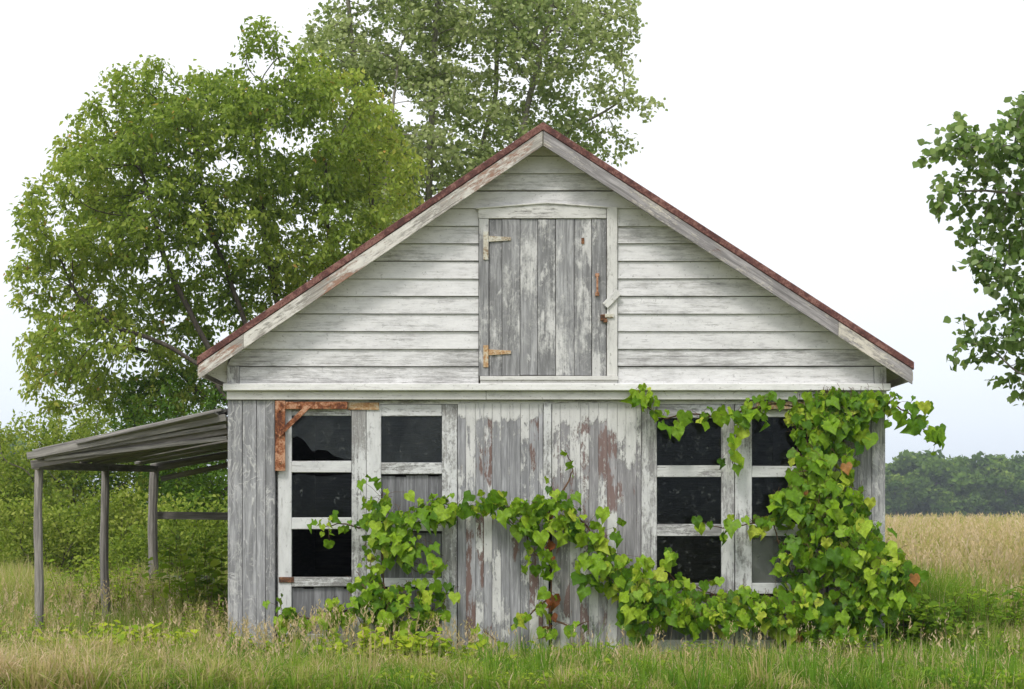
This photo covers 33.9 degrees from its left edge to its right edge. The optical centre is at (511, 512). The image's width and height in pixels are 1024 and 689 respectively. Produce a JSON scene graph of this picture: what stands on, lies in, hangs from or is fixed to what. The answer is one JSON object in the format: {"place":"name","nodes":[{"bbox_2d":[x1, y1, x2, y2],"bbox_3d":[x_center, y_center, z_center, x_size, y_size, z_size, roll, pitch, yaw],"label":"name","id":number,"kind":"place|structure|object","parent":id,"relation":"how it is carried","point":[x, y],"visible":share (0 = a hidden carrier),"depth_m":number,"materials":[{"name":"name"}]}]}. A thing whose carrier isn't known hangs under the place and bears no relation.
{"place":"outdoors","nodes":[
{"label":"outdoors","id":0,"kind":"place"},
{"bbox_2d":[0,599,1023,688],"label":"grass","id":1,"kind":"structure","parent":0,"point":[76,666],"depth_m":11.73,"materials":[{"name":"green plant"}]},
{"bbox_2d":[0,0,1023,495],"label":"sky","id":2,"kind":"structure","parent":0,"point":[790,130],"materials":[{"name":"white"}]},
{"bbox_2d":[885,467,909,477],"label":"tree","id":3,"kind":"object","parent":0,"point":[890,472],"visible":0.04,"depth_m":294.09,"materials":[{"name":"green plant"}]},
{"bbox_2d":[876,553,1023,656],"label":"lush grass","id":4,"kind":"structure","parent":0,"point":[936,593],"depth_m":15.85,"materials":[{"name":"green plant"}]},
{"bbox_2d":[885,510,1023,657],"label":"field grass","id":5,"kind":"structure","parent":0,"point":[957,539],"depth_m":21.63,"materials":[{"name":"beige plant"}]},
{"label":"ground","id":6,"kind":"structure","parent":0,"visible":0},
{"bbox_2d":[0,434,29,482],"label":"tree","id":7,"kind":"object","parent":6,"relation":"on","point":[12,444],"visible":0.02,"depth_m":280.13,"materials":[{"name":"green plant"}]},
{"bbox_2d":[0,624,53,648],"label":"weed","id":8,"kind":"object","parent":6,"relation":"on","point":[32,629],"visible":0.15,"depth_m":13.63,"materials":[{"name":"green plant"}]},
{"bbox_2d":[0,444,54,481],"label":"tree","id":9,"kind":"object","parent":6,"relation":"on","point":[17,451],"depth_m":271.46,"materials":[{"name":"green plant"}]},
{"bbox_2d":[0,458,90,554],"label":"shrub","id":10,"kind":"object","parent":6,"relation":"on","point":[26,468],"visible":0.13,"depth_m":29.21,"materials":[{"name":"green plant"}]},
{"bbox_2d":[0,496,99,570],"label":"shrub","id":11,"kind":"object","parent":6,"relation":"on","point":[2,538],"visible":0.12,"depth_m":26.28,"materials":[{"name":"green plant"}]},
{"bbox_2d":[0,611,109,643],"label":"weed","id":12,"kind":"object","parent":6,"relation":"on","point":[93,620],"visible":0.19,"depth_m":14.05,"materials":[{"name":"green plant"}]},
{"bbox_2d":[0,485,117,580],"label":"shrub","id":13,"kind":"object","parent":6,"relation":"on","point":[25,510],"visible":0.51,"depth_m":24.63,"materials":[{"name":"green plant"}]},
{"bbox_2d":[0,401,118,565],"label":"shrub","id":14,"kind":"object","parent":6,"relation":"on","point":[23,436],"visible":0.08,"depth_m":30.83,"materials":[{"name":"green plant"}]},
{"bbox_2d":[0,384,202,567],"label":"shrub","id":15,"kind":"object","parent":6,"relation":"on","point":[63,495],"visible":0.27,"depth_m":29.04,"materials":[{"name":"green plant"}]},
{"bbox_2d":[33,619,182,654],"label":"weed","id":16,"kind":"object","parent":6,"relation":"on","point":[119,629],"visible":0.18,"depth_m":13.01,"materials":[{"name":"green plant"}]},
{"bbox_2d":[25,386,193,543],"bbox_3d":[-7.366,-0.510,30.913,3.953,3.617,2.764,0,0,0],"label":"shrub","id":17,"kind":"object","parent":6,"relation":"on","point":[111,480],"visible":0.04,"depth_m":30.32,"materials":[{"name":"green plant"}]},
{"bbox_2d":[44,555,190,617],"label":"weed","id":18,"kind":"object","parent":6,"relation":"on","point":[120,596],"visible":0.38,"depth_m":17.36,"materials":[{"name":"green plant"}]},
{"bbox_2d":[61,472,192,582],"bbox_3d":[-5.502,0.340,24.088,1.914,1.875,1.972,0,0,-12],"label":"shrub","id":19,"kind":"object","parent":6,"relation":"on","point":[123,504],"visible":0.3,"depth_m":24.04,"materials":[{"name":"green plant"}]},
{"bbox_2d":[26,408,227,637],"bbox_3d":[-3.236,0.167,16.417,1.729,2.206,5.155,0,0,0],"label":"lean to","id":20,"kind":"object","parent":6,"relation":"on","point":[188,436],"visible":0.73,"depth_m":14.24,"materials":[{"name":"grey wood"}]},
{"bbox_2d":[96,492,227,579],"bbox_3d":[-4.354,0.508,22.656,2.365,1.566,1.886,0,0,0],"label":"shrub","id":21,"kind":"object","parent":6,"relation":"on","point":[177,532],"visible":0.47,"depth_m":22.20,"materials":[{"name":"green plant"}]},
{"bbox_2d":[0,545,325,650],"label":"meadow grass","id":22,"kind":"structure","parent":6,"relation":"on","point":[17,601],"depth_m":15.70,"materials":[{"name":"green plant"}]},
{"bbox_2d":[107,357,227,558],"bbox_3d":[-4.657,-0.585,25.951,3.251,3.753,2.080,0,0,0],"label":"shrub","id":23,"kind":"object","parent":6,"relation":"on","point":[214,485],"visible":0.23,"depth_m":25.66,"materials":[{"name":"green plant"}]},
{"bbox_2d":[123,624,224,650],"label":"weed","id":24,"kind":"object","parent":6,"relation":"on","point":[135,626],"visible":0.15,"depth_m":13.12,"materials":[{"name":"green plant"}]},
{"bbox_2d":[133,595,225,634],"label":"weed","id":25,"kind":"object","parent":6,"relation":"on","point":[208,616],"visible":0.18,"depth_m":14.61,"materials":[{"name":"green plant"}]},
{"bbox_2d":[139,401,227,552],"bbox_3d":[-4.985,-0.400,28.949,3.304,3.366,2.594,0,0,0],"label":"shrub","id":26,"kind":"object","parent":6,"relation":"on","point":[189,477],"visible":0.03,"depth_m":28.41,"materials":[{"name":"green plant"}]},
{"bbox_2d":[141,535,227,622],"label":"weed","id":27,"kind":"object","parent":6,"relation":"on","point":[215,590],"visible":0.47,"depth_m":15.93,"materials":[{"name":"green plant"}]},
{"bbox_2d":[167,575,214,585],"bbox_3d":[-3.803,0.996,19.595,0.673,0.548,0.070,0,0,0],"label":"grey board crate","id":28,"kind":"object","parent":6,"relation":"on","point":[195,579],"visible":0.12,"depth_m":19.56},
{"bbox_2d":[157,579,226,606],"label":"weed","id":29,"kind":"object","parent":6,"relation":"on","point":[172,591],"visible":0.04,"depth_m":16.60,"materials":[{"name":"green plant"}]},
{"bbox_2d":[3,15,429,425],"bbox_3d":[-4.529,-3.229,25.878,6.593,9.031,3.489,0,0,-8],"label":"broadleaf tree","id":30,"kind":"object","parent":6,"relation":"on","point":[115,214],"visible":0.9,"depth_m":25.64,"materials":[{"name":"green plant"}]},
{"bbox_2d":[215,632,287,656],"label":"weed","id":31,"kind":"object","parent":6,"relation":"on","point":[252,644],"visible":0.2,"depth_m":13.34,"materials":[{"name":"green plant"}]},
{"bbox_2d":[304,628,360,653],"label":"weed","id":32,"kind":"object","parent":6,"relation":"on","point":[333,637],"visible":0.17,"depth_m":13.51,"materials":[{"name":"green plant"}]},
{"bbox_2d":[313,626,486,665],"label":"weed","id":33,"kind":"object","parent":6,"relation":"on","point":[402,636],"visible":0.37,"depth_m":12.81,"materials":[{"name":"green plant"}]},
{"bbox_2d":[408,631,475,660],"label":"weed","id":34,"kind":"object","parent":6,"relation":"on","point":[436,642],"visible":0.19,"depth_m":13.19,"materials":[{"name":"green plant"}]},
{"bbox_2d":[292,0,667,250],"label":"poplar tree","id":35,"kind":"object","parent":6,"relation":"on","point":[449,28],"visible":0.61,"depth_m":32.52,"materials":[{"name":"green plant"}]},
{"bbox_2d":[476,655,554,663],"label":"weed","id":36,"kind":"object","parent":6,"relation":"on","point":[550,658],"visible":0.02,"depth_m":12.69,"materials":[{"name":"green plant"}]},
{"bbox_2d":[197,122,913,655],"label":"wooden garage","id":37,"kind":"structure","parent":6,"relation":"on","point":[515,318],"depth_m":13.97,"materials":[{"name":"paint"}]},
{"bbox_2d":[278,409,365,654],"bbox_3d":[-1.583,0.139,14.014,0.734,2.092,0.055,0,0,0],"label":"glazed door","id":38,"kind":"structure","parent":37,"relation":"in","point":[297,598],"depth_m":14.00,"materials":[{"name":"paint"}]},
{"bbox_2d":[262,474,463,653],"bbox_3d":[-1.224,0.581,13.776,1.662,1.796,0.438,0,0,0],"label":"grapevine","id":39,"kind":"object","parent":37,"relation":"attached to","point":[383,535],"visible":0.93,"depth_m":13.78,"materials":[{"name":"green plant"}]},
{"bbox_2d":[366,404,456,652],"bbox_3d":[-0.835,0.138,14.022,0.756,2.090,0.046,0,0,0],"label":"glazed door","id":40,"kind":"structure","parent":37,"relation":"in","point":[445,484],"depth_m":14.00,"materials":[{"name":"paint"}]},
{"bbox_2d":[458,403,542,652],"bbox_3d":[-0.097,0.147,14.011,0.710,2.131,0.033,0,0,0],"label":"plank door","id":41,"kind":"structure","parent":37,"relation":"in","point":[488,433],"depth_m":14.00,"materials":[{"name":"paint"}]},
{"bbox_2d":[483,219,607,375],"bbox_3d":[0.277,-1.790,13.943,1.029,1.305,0.075,0,0,0],"label":"loft door","id":42,"kind":"structure","parent":37,"relation":"in","point":[512,351],"depth_m":13.95,"materials":[{"name":"grey wood"}]},
{"bbox_2d":[406,449,690,659],"bbox_3d":[0.308,0.441,13.781,2.363,1.937,0.415,0,0,0],"label":"grapevine","id":43,"kind":"object","parent":37,"relation":"attached to","point":[572,526],"visible":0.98,"depth_m":13.80,"materials":[{"name":"green plant"}]},
{"bbox_2d":[552,403,640,653],"bbox_3d":[0.704,0.149,14.011,0.741,2.137,0.033,0,0,0],"label":"plank door","id":44,"kind":"structure","parent":37,"relation":"in","point":[602,441],"depth_m":14.00,"materials":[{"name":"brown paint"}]},
{"bbox_2d":[641,404,733,653],"bbox_3d":[1.466,0.139,14.020,0.776,2.091,0.043,0,0,0],"label":"glazed door","id":45,"kind":"structure","parent":37,"relation":"in","point":[650,471],"depth_m":14.00,"materials":[{"name":"paint"}]},
{"bbox_2d":[735,404,825,651],"bbox_3d":[2.238,0.139,14.018,0.757,2.092,0.044,0,0,0],"label":"glazed door","id":46,"kind":"structure","parent":37,"relation":"in","point":[743,483],"depth_m":14.00,"materials":[{"name":"paint"}]},
{"bbox_2d":[528,641,618,656],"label":"weed","id":47,"kind":"object","parent":6,"relation":"on","point":[582,647],"visible":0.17,"depth_m":13.47,"materials":[{"name":"green plant"}]},
{"bbox_2d":[604,658,671,669],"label":"weed","id":48,"kind":"object","parent":6,"relation":"on","point":[608,659],"visible":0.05,"depth_m":12.45,"materials":[{"name":"green plant"}]},
{"bbox_2d":[644,639,760,658],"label":"weed","id":49,"kind":"object","parent":6,"relation":"on","point":[704,647],"visible":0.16,"depth_m":13.22,"materials":[{"name":"green plant"}]},
{"bbox_2d":[615,383,945,654],"bbox_3d":[2.201,0.182,13.704,2.710,2.526,0.652,0,0,0],"label":"grapevine","id":50,"kind":"object","parent":6,"relation":"on","point":[870,591],"visible":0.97,"depth_m":13.70,"materials":[{"name":"green plant"}]},
{"bbox_2d":[799,636,898,658],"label":"weed","id":51,"kind":"object","parent":6,"relation":"on","point":[838,648],"visible":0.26,"depth_m":13.26,"materials":[{"name":"green plant"}]},
{"bbox_2d":[886,463,901,514],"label":"tree","id":52,"kind":"object","parent":6,"relation":"on","point":[894,473],"visible":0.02,"depth_m":294.36,"materials":[{"name":"green plant"}]},
{"bbox_2d":[885,475,921,516],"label":"tree","id":53,"kind":"object","parent":6,"relation":"on","point":[894,512],"visible":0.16,"depth_m":282.72,"materials":[{"name":"green plant"}]},
{"bbox_2d":[885,473,928,515],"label":"tree","id":54,"kind":"object","parent":6,"relation":"on","point":[901,503],"visible":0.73,"depth_m":280.56,"materials":[{"name":"green plant"}]},
{"bbox_2d":[899,477,917,517],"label":"tree","id":55,"kind":"object","parent":6,"relation":"on","point":[908,511],"visible":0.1,"depth_m":285.63,"materials":[{"name":"green plant"}]},
{"bbox_2d":[885,449,950,474],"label":"tree","id":56,"kind":"object","parent":6,"relation":"on","point":[904,461],"visible":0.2,"depth_m":292.84,"materials":[{"name":"green plant"}]},
{"bbox_2d":[885,594,960,648],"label":"weed","id":57,"kind":"object","parent":6,"relation":"on","point":[904,618],"visible":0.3,"depth_m":14.31,"materials":[{"name":"green plant"}]},
{"bbox_2d":[887,601,985,643],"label":"weed","id":58,"kind":"object","parent":6,"relation":"on","point":[933,619],"visible":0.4,"depth_m":14.42,"materials":[{"name":"green plant"}]},
{"bbox_2d":[896,455,993,517],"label":"tree","id":59,"kind":"object","parent":6,"relation":"on","point":[936,468],"visible":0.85,"depth_m":281.66,"materials":[{"name":"green plant"}]},
{"bbox_2d":[924,464,977,507],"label":"tree","id":60,"kind":"object","parent":6,"relation":"on","point":[964,468],"visible":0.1,"depth_m":286.43,"materials":[{"name":"green plant"}]},
{"bbox_2d":[931,477,979,516],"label":"tree","id":61,"kind":"object","parent":6,"relation":"on","point":[946,492],"visible":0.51,"depth_m":281.09,"materials":[{"name":"green plant"}]},
{"bbox_2d":[912,91,1023,405],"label":"cottonwood tree","id":62,"kind":"object","parent":6,"relation":"on","point":[969,144],"visible":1,"depth_m":16.47,"materials":[{"name":"green plant"}]},
{"bbox_2d":[949,455,989,475],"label":"tree","id":63,"kind":"object","parent":6,"relation":"on","point":[962,462],"visible":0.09,"depth_m":293.33,"materials":[{"name":"green plant"}]},
{"bbox_2d":[915,584,1023,634],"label":"weed","id":64,"kind":"object","parent":6,"relation":"on","point":[997,610],"visible":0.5,"depth_m":15.39,"materials":[{"name":"green plant"}]},
{"bbox_2d":[948,472,995,517],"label":"tree","id":65,"kind":"object","parent":6,"relation":"on","point":[973,500],"visible":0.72,"depth_m":282.00,"materials":[{"name":"green plant"}]},
{"bbox_2d":[949,451,1013,478],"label":"tree","id":66,"kind":"object","parent":6,"relation":"on","point":[991,460],"visible":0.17,"depth_m":293.80,"materials":[{"name":"green plant"}]},
{"bbox_2d":[968,486,1001,516],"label":"tree","id":67,"kind":"object","parent":6,"relation":"on","point":[999,512],"visible":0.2,"depth_m":283.88,"materials":[{"name":"green plant"}]},
{"bbox_2d":[957,631,1023,660],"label":"weed","id":68,"kind":"object","parent":6,"relation":"on","point":[1010,652],"visible":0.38,"depth_m":13.45,"materials":[{"name":"green plant"}]},
{"bbox_2d":[977,470,1023,516],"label":"tree","id":69,"kind":"object","parent":6,"relation":"on","point":[1004,502],"visible":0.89,"depth_m":282.20,"materials":[{"name":"green plant"}]},
{"bbox_2d":[980,462,1023,474],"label":"tree","id":70,"kind":"object","parent":6,"relation":"on","point":[1014,468],"visible":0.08,"depth_m":292.61,"materials":[{"name":"green plant"}]},
{"bbox_2d":[981,479,1023,516],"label":"tree","id":71,"kind":"object","parent":6,"relation":"on","point":[1009,489],"visible":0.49,"depth_m":283.59,"materials":[{"name":"green plant"}]},
{"bbox_2d":[1009,450,1023,473],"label":"tree","id":72,"kind":"object","parent":6,"relation":"on","point":[1017,460],"visible":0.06,"depth_m":297.28,"materials":[{"name":"green plant"}]},
{"bbox_2d":[1010,479,1023,516],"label":"tree","id":73,"kind":"object","parent":6,"relation":"on","point":[1015,489],"visible":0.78,"depth_m":281.48,"materials":[{"name":"green plant"}]}
]}

